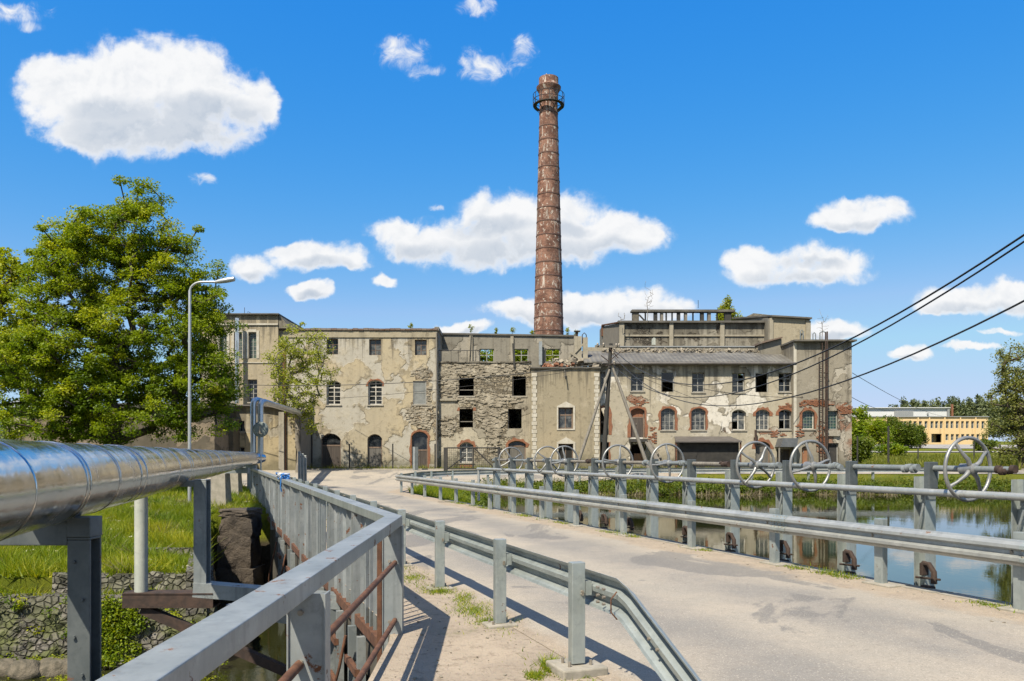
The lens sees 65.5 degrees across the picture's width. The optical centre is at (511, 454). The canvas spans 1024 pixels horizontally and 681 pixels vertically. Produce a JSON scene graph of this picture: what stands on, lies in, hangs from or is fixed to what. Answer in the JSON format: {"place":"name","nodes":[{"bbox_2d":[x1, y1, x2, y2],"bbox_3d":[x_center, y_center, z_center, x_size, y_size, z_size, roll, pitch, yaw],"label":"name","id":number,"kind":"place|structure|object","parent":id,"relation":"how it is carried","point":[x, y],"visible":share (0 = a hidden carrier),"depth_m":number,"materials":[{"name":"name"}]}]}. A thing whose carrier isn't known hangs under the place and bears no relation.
{"place":"outdoors","nodes":[
{"label":"outdoors","id":0,"kind":"place"},
{"bbox_2d":[0,559,58,596],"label":"ledge grass","id":1,"kind":"structure","parent":0,"point":[36,575],"depth_m":16.28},
{"bbox_2d":[0,496,265,576],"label":"bank grass","id":2,"kind":"structure","parent":0,"point":[183,538],"depth_m":19.34,"materials":[{"name":"plant"}]},
{"bbox_2d":[0,582,285,680],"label":"stream water","id":3,"kind":"structure","parent":0,"point":[270,641],"depth_m":15.82,"materials":[{"name":"liquid"}]},
{"bbox_2d":[5,659,40,679],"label":"boulder","id":4,"kind":"object","parent":3,"relation":"in","point":[21,669],"visible":0.88,"depth_m":14.89,"materials":[{"name":"stone"}]},
{"bbox_2d":[0,516,101,680],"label":"pipe support","id":5,"kind":"object","parent":3,"relation":"in","point":[79,537],"visible":0.98,"depth_m":5.92,"materials":[{"name":"metal"}]},
{"bbox_2d":[0,397,301,540],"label":"heating pipe","id":6,"kind":"object","parent":5,"relation":"on","point":[43,484],"visible":0.98,"depth_m":5.93,"materials":[{"name":"metal"}]},
{"bbox_2d":[39,657,66,676],"bbox_3d":[-8.761,4.215,15.347,1.150,0.616,0.706,0,0,0],"label":"boulder","id":7,"kind":"object","parent":3,"relation":"in","point":[51,667],"visible":0.43,"depth_m":15.09,"materials":[{"name":"stone"}]},
{"bbox_2d":[270,529,389,680],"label":"causeway ground","id":8,"kind":"structure","parent":0,"point":[370,647],"depth_m":13.68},
{"bbox_2d":[122,581,340,675],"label":"bracket beam","id":9,"kind":"structure","parent":8,"relation":"on","point":[211,594],"depth_m":11.85,"materials":[{"name":"metal"}]},
{"bbox_2d":[134,479,210,592],"bbox_3d":[-5.128,1.225,12.000,1.110,1.690,0.190,0,0,0],"label":"pipe support","id":10,"kind":"object","parent":9,"relation":"on","point":[202,530],"visible":0.8,"depth_m":11.91,"materials":[{"name":"metal"}]},
{"bbox_2d":[96,468,403,680],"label":"bridge railing","id":11,"kind":"object","parent":9,"relation":"on","point":[361,556],"visible":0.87,"depth_m":5.54,"materials":[{"name":"metal"}]},
{"bbox_2d":[444,500,1012,605],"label":"dam kerb","id":12,"kind":"structure","parent":8,"relation":"on","point":[946,593],"depth_m":13.21,"materials":[{"name":"concrete"}]},
{"bbox_2d":[915,561,940,588],"bbox_3d":[5.822,1.831,11.150,0.139,0.659,0.400,0,0,-12],"label":"ratchet stand","id":13,"kind":"object","parent":12,"relation":"on","point":[925,567],"visible":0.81,"depth_m":11.13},
{"bbox_2d":[206,470,681,478],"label":"ground","id":14,"kind":"structure","parent":0,"point":[351,474],"depth_m":52.04,"materials":[{"name":"concrete"}]},
{"bbox_2d":[326,520,602,680],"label":"footpath","id":15,"kind":"structure","parent":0,"point":[400,659],"depth_m":7.72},
{"bbox_2d":[326,524,601,680],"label":"path weeds","id":16,"kind":"object","parent":15,"relation":"on","point":[536,674],"visible":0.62,"depth_m":9.45,"materials":[{"name":"green plant"}]},
{"bbox_2d":[0,441,1023,610],"bbox_3d":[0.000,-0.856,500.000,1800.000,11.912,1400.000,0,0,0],"label":"ground","id":17,"kind":"structure","parent":0,"point":[44,583],"depth_m":28.04,"materials":[{"name":"plant"}]},
{"bbox_2d":[0,247,35,416],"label":"maple tree","id":18,"kind":"object","parent":17,"relation":"on","point":[8,268],"visible":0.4,"depth_m":42.85,"materials":[{"name":"green plant"}]},
{"bbox_2d":[3,566,182,596],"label":"ledge weeds","id":19,"kind":"object","parent":17,"relation":"on","point":[33,594],"visible":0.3,"depth_m":16.20,"materials":[{"name":"green plant"}]},
{"bbox_2d":[0,593,215,667],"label":"retaining wall","id":20,"kind":"structure","parent":17,"relation":"on","point":[18,640],"depth_m":15.73,"materials":[{"name":"stone"}]},
{"bbox_2d":[0,593,227,669],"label":"wall ivy","id":21,"kind":"object","parent":20,"relation":"attached to","point":[106,626],"depth_m":15.60,"materials":[{"name":"green plant"}]},
{"bbox_2d":[52,571,185,592],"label":"retaining wall","id":22,"kind":"structure","parent":17,"relation":"on","point":[124,581],"depth_m":16.28,"materials":[{"name":"stone"}]},
{"bbox_2d":[0,174,253,445],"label":"oak tree","id":23,"kind":"object","parent":17,"relation":"on","point":[105,374],"visible":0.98,"depth_m":36.13,"materials":[{"name":"green plant"}]},
{"bbox_2d":[21,403,236,450],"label":"garden building","id":24,"kind":"structure","parent":17,"relation":"on","point":[203,441],"depth_m":52.00,"materials":[{"name":"concrete"}]},
{"bbox_2d":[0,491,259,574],"bbox_3d":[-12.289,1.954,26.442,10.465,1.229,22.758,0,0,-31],"label":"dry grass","id":25,"kind":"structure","parent":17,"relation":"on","point":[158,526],"depth_m":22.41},
{"bbox_2d":[93,483,262,513],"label":"lawn grass","id":26,"kind":"structure","parent":17,"relation":"on","point":[178,492],"depth_m":31.24,"materials":[{"name":"plant"}]},
{"bbox_2d":[186,531,217,623],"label":"channel wall","id":27,"kind":"structure","parent":17,"relation":"on","point":[194,614],"depth_m":15.73,"materials":[{"name":"stone"}]},
{"bbox_2d":[188,277,234,501],"bbox_3d":[-11.179,-2.240,29.500,1.850,8.679,0.320,0,0,0],"label":"street lamp","id":28,"kind":"object","parent":17,"relation":"on","point":[226,280],"visible":0.76,"depth_m":29.45,"materials":[{"name":"metal"}]},
{"bbox_2d":[211,468,249,505],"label":"pipe block","id":29,"kind":"structure","parent":17,"relation":"on","point":[220,487],"depth_m":28.73,"materials":[{"name":"concrete"}]},
{"bbox_2d":[229,418,240,451],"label":"lean to shed","id":30,"kind":"object","parent":17,"relation":"on","point":[234,440],"visible":0.26,"depth_m":54.86,"materials":[{"name":"metal"}]},
{"bbox_2d":[215,507,264,584],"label":"stone pier","id":31,"kind":"structure","parent":17,"relation":"on","point":[239,548],"depth_m":24.48,"materials":[{"name":"stone"}]},
{"bbox_2d":[200,307,300,404],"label":"corner house","id":32,"kind":"structure","parent":17,"relation":"on","point":[256,340],"depth_m":59.60,"materials":[{"name":"paint"}]},
{"bbox_2d":[246,329,258,357],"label":"window","id":33,"kind":"structure","parent":32,"relation":"in","point":[254,337],"depth_m":59.55,"materials":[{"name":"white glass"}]},
{"bbox_2d":[232,350,312,469],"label":"annex","id":34,"kind":"object","parent":17,"relation":"on","point":[280,451],"visible":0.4,"depth_m":56.00,"materials":[{"name":"paint"}]},
{"bbox_2d":[268,538,284,581],"bbox_3d":[-6.131,3.500,20.911,0.343,2.560,1.052,0,0,-37],"label":"outlet frame","id":35,"kind":"object","parent":17,"relation":"on","point":[281,550],"visible":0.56,"depth_m":20.58,"materials":[{"name":"metal"}]},
{"bbox_2d":[261,322,339,472],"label":"young tree","id":36,"kind":"object","parent":17,"relation":"on","point":[290,369],"visible":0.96,"depth_m":53.74,"materials":[{"name":"green plant"}]},
{"bbox_2d":[330,609,343,680],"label":"outlet frame","id":37,"kind":"object","parent":17,"relation":"on","point":[336,639],"visible":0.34,"depth_m":11.27,"materials":[{"name":"metal"}]},
{"bbox_2d":[334,625,365,680],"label":"outlet frame","id":38,"kind":"object","parent":17,"relation":"on","point":[355,659],"visible":0.93,"depth_m":10.08,"materials":[{"name":"metal"}]},
{"bbox_2d":[279,327,442,468],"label":"mill house","id":39,"kind":"structure","parent":17,"relation":"on","point":[370,428],"depth_m":60.00,"materials":[{"name":"paint"}]},
{"bbox_2d":[321,434,340,467],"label":"door","id":40,"kind":"structure","parent":39,"relation":"in","point":[330,443],"depth_m":60.23,"materials":[{"name":"brown wood"}]},
{"bbox_2d":[325,381,341,405],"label":"window","id":41,"kind":"structure","parent":39,"relation":"in","point":[333,392],"depth_m":60.27,"materials":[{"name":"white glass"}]},
{"bbox_2d":[367,380,382,405],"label":"window","id":42,"kind":"structure","parent":39,"relation":"in","point":[376,388],"depth_m":60.27,"materials":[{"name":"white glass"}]},
{"bbox_2d":[368,434,381,468],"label":"door","id":43,"kind":"structure","parent":39,"relation":"in","point":[374,441],"depth_m":60.23,"materials":[{"name":"brown wood"}]},
{"bbox_2d":[412,381,426,405],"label":"window","id":44,"kind":"structure","parent":39,"relation":"in","point":[419,398],"depth_m":60.09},
{"bbox_2d":[412,432,427,467],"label":"door","id":45,"kind":"structure","parent":39,"relation":"in","point":[419,439],"depth_m":60.23,"materials":[{"name":"brown wood"}]},
{"bbox_2d":[407,481,486,502],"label":"verge weeds","id":46,"kind":"object","parent":17,"relation":"on","point":[447,493],"visible":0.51,"depth_m":36.36,"materials":[{"name":"green plant"}]},
{"bbox_2d":[444,447,499,470],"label":"gate","id":47,"kind":"structure","parent":17,"relation":"on","point":[446,467],"depth_m":52.95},
{"bbox_2d":[276,472,701,680],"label":"crash barrier","id":48,"kind":"object","parent":17,"relation":"on","point":[578,584],"visible":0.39,"depth_m":6.91,"materials":[{"name":"metal"}]},
{"bbox_2d":[438,333,575,467],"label":"building","id":49,"kind":"structure","parent":17,"relation":"on","point":[492,414],"depth_m":60.35,"materials":[{"name":"beige stone"}]},
{"bbox_2d":[508,441,525,467],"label":"door","id":50,"kind":"structure","parent":49,"relation":"in","point":[521,446],"depth_m":60.57,"materials":[{"name":"brown wood"}]},
{"bbox_2d":[0,394,1022,438],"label":"treeline","id":51,"kind":"object","parent":17,"relation":"on","point":[977,407],"visible":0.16,"depth_m":308.70,"materials":[{"name":"green plant"}]},
{"bbox_2d":[480,350,558,380],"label":"yard tree","id":52,"kind":"object","parent":17,"relation":"on","point":[518,358],"visible":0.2,"depth_m":67.38,"materials":[{"name":"green plant"}]},
{"bbox_2d":[533,73,563,351],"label":"brick chimney","id":53,"kind":"object","parent":17,"relation":"on","point":[548,311],"visible":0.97,"depth_m":71.11,"materials":[{"name":"brick"}]},
{"bbox_2d":[530,367,600,467],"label":"beige tower","id":54,"kind":"structure","parent":17,"relation":"on","point":[563,405],"depth_m":59.10,"materials":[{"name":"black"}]},
{"bbox_2d":[558,408,572,428],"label":"window","id":55,"kind":"structure","parent":54,"relation":"in","point":[565,415],"depth_m":59.36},
{"bbox_2d":[542,331,599,366],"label":"collapsed stairhead","id":56,"kind":"object","parent":54,"relation":"on","point":[580,348],"visible":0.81,"depth_m":60.70,"materials":[{"name":"paint"}]},
{"bbox_2d":[307,463,861,468],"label":"mill foot weeds","id":57,"kind":"object","parent":17,"relation":"on","point":[386,467],"visible":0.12,"depth_m":58.19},
{"bbox_2d":[575,343,649,467],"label":"utility pole","id":58,"kind":"object","parent":17,"relation":"on","point":[607,381],"visible":0.85,"depth_m":48.71,"materials":[{"name":"wood"}]},
{"bbox_2d":[232,362,607,385],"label":"power cable","id":59,"kind":"object","parent":58,"relation":"attached to","point":[425,381],"visible":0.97,"depth_m":50.81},
{"bbox_2d":[613,234,1023,384],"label":"power cable","id":60,"kind":"object","parent":58,"relation":"attached to","point":[975,266],"visible":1,"depth_m":19.53,"materials":[{"name":"rubber"}]},
{"bbox_2d":[613,241,1023,397],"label":"power cable","id":61,"kind":"object","parent":58,"relation":"attached to","point":[995,260],"visible":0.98,"depth_m":18.56,"materials":[{"name":"rubber"}]},
{"bbox_2d":[613,300,1023,405],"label":"power cable","id":62,"kind":"object","parent":58,"relation":"attached to","point":[1003,311],"visible":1,"depth_m":18.39,"materials":[{"name":"rubber"}]},
{"bbox_2d":[582,346,797,467],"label":"wing","id":63,"kind":"structure","parent":17,"relation":"on","point":[659,419],"depth_m":60.00,"materials":[{"name":"paint"}]},
{"bbox_2d":[631,408,643,436],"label":"door","id":64,"kind":"structure","parent":63,"relation":"in","point":[637,414],"depth_m":60.23,"materials":[{"name":"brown wood"}]},
{"bbox_2d":[660,408,675,430],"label":"window","id":65,"kind":"structure","parent":63,"relation":"in","point":[667,415],"depth_m":60.27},
{"bbox_2d":[600,309,764,345],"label":"rooftop hall","id":66,"kind":"structure","parent":63,"relation":"on","point":[636,331],"depth_m":68.00,"materials":[{"name":"concrete"}]},
{"bbox_2d":[690,408,706,430],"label":"window","id":67,"kind":"structure","parent":63,"relation":"in","point":[697,415],"depth_m":60.27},
{"bbox_2d":[674,436,741,467],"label":"dark shed","id":68,"kind":"structure","parent":17,"relation":"on","point":[711,448],"depth_m":58.20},
{"bbox_2d":[395,467,1023,613],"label":"crash barrier","id":69,"kind":"object","parent":17,"relation":"on","point":[880,536],"visible":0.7,"depth_m":13.58,"materials":[{"name":"metal"}]},
{"bbox_2d":[452,475,1010,504],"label":"grass bank","id":70,"kind":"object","parent":17,"relation":"on","point":[582,488],"visible":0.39,"depth_m":45.53,"materials":[{"name":"green plant"}]},
{"bbox_2d":[500,486,1010,495],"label":"dry reeds","id":71,"kind":"object","parent":17,"relation":"on","point":[714,492],"visible":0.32,"depth_m":44.63,"materials":[{"name":"plant"}]},
{"bbox_2d":[752,331,856,465],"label":"corner tower","id":72,"kind":"structure","parent":17,"relation":"on","point":[823,416],"depth_m":59.50,"materials":[{"name":"paint"}]},
{"bbox_2d":[732,313,811,343],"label":"penthouse block","id":73,"kind":"structure","parent":72,"relation":"on","point":[788,328],"depth_m":66.50,"materials":[{"name":"paint"}]},
{"bbox_2d":[852,405,871,437],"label":"lime tree","id":74,"kind":"object","parent":17,"relation":"on","point":[862,415],"visible":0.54,"depth_m":158.78,"materials":[{"name":"green plant"}]},
{"bbox_2d":[852,435,875,463],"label":"hedge bush","id":75,"kind":"object","parent":17,"relation":"on","point":[864,449],"visible":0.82,"depth_m":71.52,"materials":[{"name":"green plant"}]},
{"bbox_2d":[860,416,896,449],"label":"birch tree","id":76,"kind":"object","parent":17,"relation":"on","point":[876,430],"visible":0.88,"depth_m":119.34,"materials":[{"name":"green plant"}]},
{"bbox_2d":[873,442,909,455],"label":"shrub","id":77,"kind":"object","parent":17,"relation":"on","point":[898,449],"visible":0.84,"depth_m":99.42,"materials":[{"name":"green plant"}]},
{"bbox_2d":[852,404,952,415],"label":"white hall","id":78,"kind":"structure","parent":17,"relation":"on","point":[914,411],"depth_m":215.00,"materials":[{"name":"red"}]},
{"bbox_2d":[882,414,922,448],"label":"tree","id":79,"kind":"object","parent":17,"relation":"on","point":[905,436],"visible":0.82,"depth_m":133.45,"materials":[{"name":"green plant"}]},
{"bbox_2d":[853,416,988,443],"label":"yellow building","id":80,"kind":"structure","parent":17,"relation":"on","point":[946,430],"depth_m":190.00,"materials":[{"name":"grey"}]},
{"bbox_2d":[979,338,1023,468],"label":"willow tree","id":81,"kind":"object","parent":17,"relation":"on","point":[1014,415],"visible":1,"depth_m":57.82,"materials":[{"name":"green plant"}]},
{"bbox_2d":[0,0,1023,440],"label":"sky","id":82,"kind":"structure","parent":0,"point":[350,164],"materials":[{"name":"blue"}]},
{"bbox_2d":[242,479,1023,680],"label":"road","id":83,"kind":"structure","parent":0,"point":[733,618],"depth_m":9.44,"materials":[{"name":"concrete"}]},
{"bbox_2d":[447,501,1014,612],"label":"kerb weeds","id":84,"kind":"object","parent":83,"relation":"on","point":[847,576],"visible":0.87,"depth_m":12.51,"materials":[{"name":"green plant"}]},
{"bbox_2d":[482,495,1010,602],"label":"pond water","id":85,"kind":"structure","parent":0,"point":[988,518],"depth_m":24.62,"materials":[{"name":"liquid"}]},
{"bbox_2d":[523,458,532,514],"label":"sluice post","id":86,"kind":"object","parent":85,"relation":"in","point":[529,484],"visible":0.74,"depth_m":24.95,"materials":[{"name":"metal"}]},
{"bbox_2d":[542,458,551,517],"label":"sluice post","id":87,"kind":"object","parent":85,"relation":"in","point":[547,504],"visible":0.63,"depth_m":23.58,"materials":[{"name":"metal"}]},
{"bbox_2d":[565,458,573,521],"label":"sluice post","id":88,"kind":"object","parent":85,"relation":"in","point":[569,481],"visible":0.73,"depth_m":22.20,"materials":[{"name":"metal"}]},
{"bbox_2d":[585,458,597,526],"bbox_3d":[2.079,1.595,21.017,0.245,2.970,0.535,0,0,-21],"label":"sluice post","id":89,"kind":"object","parent":85,"relation":"in","point":[592,490],"visible":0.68,"depth_m":20.84,"materials":[{"name":"metal"}]},
{"bbox_2d":[615,459,625,530],"bbox_3d":[2.614,1.595,19.647,0.245,2.970,0.535,0,0,-21],"label":"sluice post","id":90,"kind":"object","parent":85,"relation":"in","point":[620,485],"visible":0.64,"depth_m":19.48,"materials":[{"name":"metal"}]},
{"bbox_2d":[642,459,658,537],"bbox_3d":[3.148,1.595,18.277,0.245,2.970,0.535,0,0,-21],"label":"sluice post","id":91,"kind":"object","parent":85,"relation":"in","point":[651,495],"visible":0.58,"depth_m":18.12,"materials":[{"name":"metal"}]},
{"bbox_2d":[677,459,695,541],"bbox_3d":[3.682,1.595,16.907,0.245,2.970,0.535,0,0,-21],"label":"sluice post","id":92,"kind":"object","parent":85,"relation":"in","point":[688,491],"visible":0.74,"depth_m":16.75,"materials":[{"name":"metal"}]},
{"bbox_2d":[655,461,684,464],"bbox_3d":[3.477,0.200,17.496,0.072,0.072,1.210,0,0,-21],"label":"drive shaft","id":93,"kind":"object","parent":92,"relation":"attached to","point":[670,463],"visible":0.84,"depth_m":17.42,"materials":[{"name":"metal"}]},
{"bbox_2d":[650,443,684,482],"bbox_3d":[3.436,0.200,17.600,0.889,0.889,0.240,0,0,-21],"label":"handwheel","id":94,"kind":"object","parent":93,"relation":"attached to","point":[665,462],"visible":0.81,"depth_m":17.52,"materials":[{"name":"metal"}]},
{"bbox_2d":[719,460,739,552],"bbox_3d":[4.216,1.595,15.537,0.246,2.970,0.535,0,0,-21],"label":"sluice post","id":95,"kind":"object","parent":85,"relation":"in","point":[732,496],"visible":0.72,"depth_m":15.38,"materials":[{"name":"metal"}]},
{"bbox_2d":[476,467,1023,500],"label":"tube handrail","id":96,"kind":"object","parent":95,"relation":"attached to","point":[947,493],"visible":0.85,"depth_m":13.09,"materials":[{"name":"metal"}]},
{"bbox_2d":[484,476,1020,493],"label":"bank weeds","id":97,"kind":"object","parent":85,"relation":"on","point":[820,481],"visible":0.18,"depth_m":47.37,"materials":[{"name":"plant"}]},
{"bbox_2d":[768,460,792,561],"bbox_3d":[4.751,1.595,14.167,0.245,2.970,0.535,0,0,-21],"label":"sluice post","id":98,"kind":"object","parent":85,"relation":"in","point":[784,500],"visible":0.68,"depth_m":13.99,"materials":[{"name":"metal"}]},
{"bbox_2d":[738,462,774,466],"bbox_3d":[4.545,0.200,14.756,0.084,0.084,1.210,0,0,-21],"label":"drive shaft","id":99,"kind":"object","parent":98,"relation":"attached to","point":[743,464],"visible":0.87,"depth_m":14.96,"materials":[{"name":"metal"}]},
{"bbox_2d":[736,441,774,488],"bbox_3d":[4.528,0.200,14.800,0.889,0.889,0.240,0,0,-21],"label":"handwheel","id":100,"kind":"object","parent":99,"relation":"attached to","point":[753,464],"visible":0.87,"depth_m":14.73,"materials":[{"name":"metal"}]},
{"bbox_2d":[827,461,857,571],"bbox_3d":[5.285,1.595,12.797,0.245,2.970,0.535,0,0,-21],"label":"sluice post","id":101,"kind":"object","parent":85,"relation":"in","point":[846,506],"visible":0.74,"depth_m":12.64,"materials":[{"name":"metal"}]},
{"bbox_2d":[792,464,841,467],"bbox_3d":[5.080,0.200,13.386,0.072,0.072,1.210,0,0,-21],"label":"drive shaft","id":102,"kind":"object","parent":101,"relation":"attached to","point":[815,465],"visible":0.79,"depth_m":13.31,"materials":[{"name":"metal"}]},
{"bbox_2d":[789,440,830,491],"bbox_3d":[5.047,0.200,13.470,0.889,0.889,0.240,0,0,-21],"label":"handwheel","id":103,"kind":"object","parent":102,"relation":"attached to","point":[808,465],"visible":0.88,"depth_m":13.40,"materials":[{"name":"metal"}]},
{"bbox_2d":[901,462,937,587],"bbox_3d":[5.819,1.595,11.427,0.245,2.970,0.535,0,0,-21],"label":"sluice post","id":104,"kind":"object","parent":85,"relation":"in","point":[924,512],"visible":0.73,"depth_m":11.28,"materials":[{"name":"metal"}]},
{"bbox_2d":[853,464,912,470],"bbox_3d":[5.614,0.200,12.016,0.084,0.084,1.210,0,0,-21],"label":"drive shaft","id":105,"kind":"object","parent":104,"relation":"attached to","point":[874,467],"visible":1,"depth_m":12.12,"materials":[{"name":"metal"}]},
{"bbox_2d":[994,465,1023,602],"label":"sluice post","id":106,"kind":"object","parent":85,"relation":"in","point":[1017,512],"visible":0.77,"depth_m":10.02,"materials":[{"name":"metal"}]},
{"bbox_2d":[933,465,1008,472],"bbox_3d":[6.148,0.200,10.646,0.084,0.084,1.210,0,0,-21],"label":"drive shaft","id":107,"kind":"object","parent":106,"relation":"attached to","point":[987,469],"visible":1,"depth_m":10.54,"materials":[{"name":"metal"}]},
{"bbox_2d":[943,436,991,501],"bbox_3d":[6.127,0.200,10.700,0.889,0.889,0.240,0,0,-21],"label":"handwheel","id":108,"kind":"object","parent":107,"relation":"attached to","point":[966,470],"visible":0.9,"depth_m":10.63,"materials":[{"name":"metal"}]},
{"bbox_2d":[671,470,1023,473],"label":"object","id":109,"kind":"structure","parent":0,"point":[1019,472],"depth_m":53.18,"materials":[{"name":"concrete"}]},
{"bbox_2d":[858,452,1023,469],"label":"meadow grass","id":110,"kind":"structure","parent":0,"point":[898,460],"depth_m":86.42,"materials":[{"name":"plant"}]},
{"bbox_2d":[872,444,1016,451],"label":"car park road","id":111,"kind":"structure","parent":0,"point":[945,446],"depth_m":152.74,"materials":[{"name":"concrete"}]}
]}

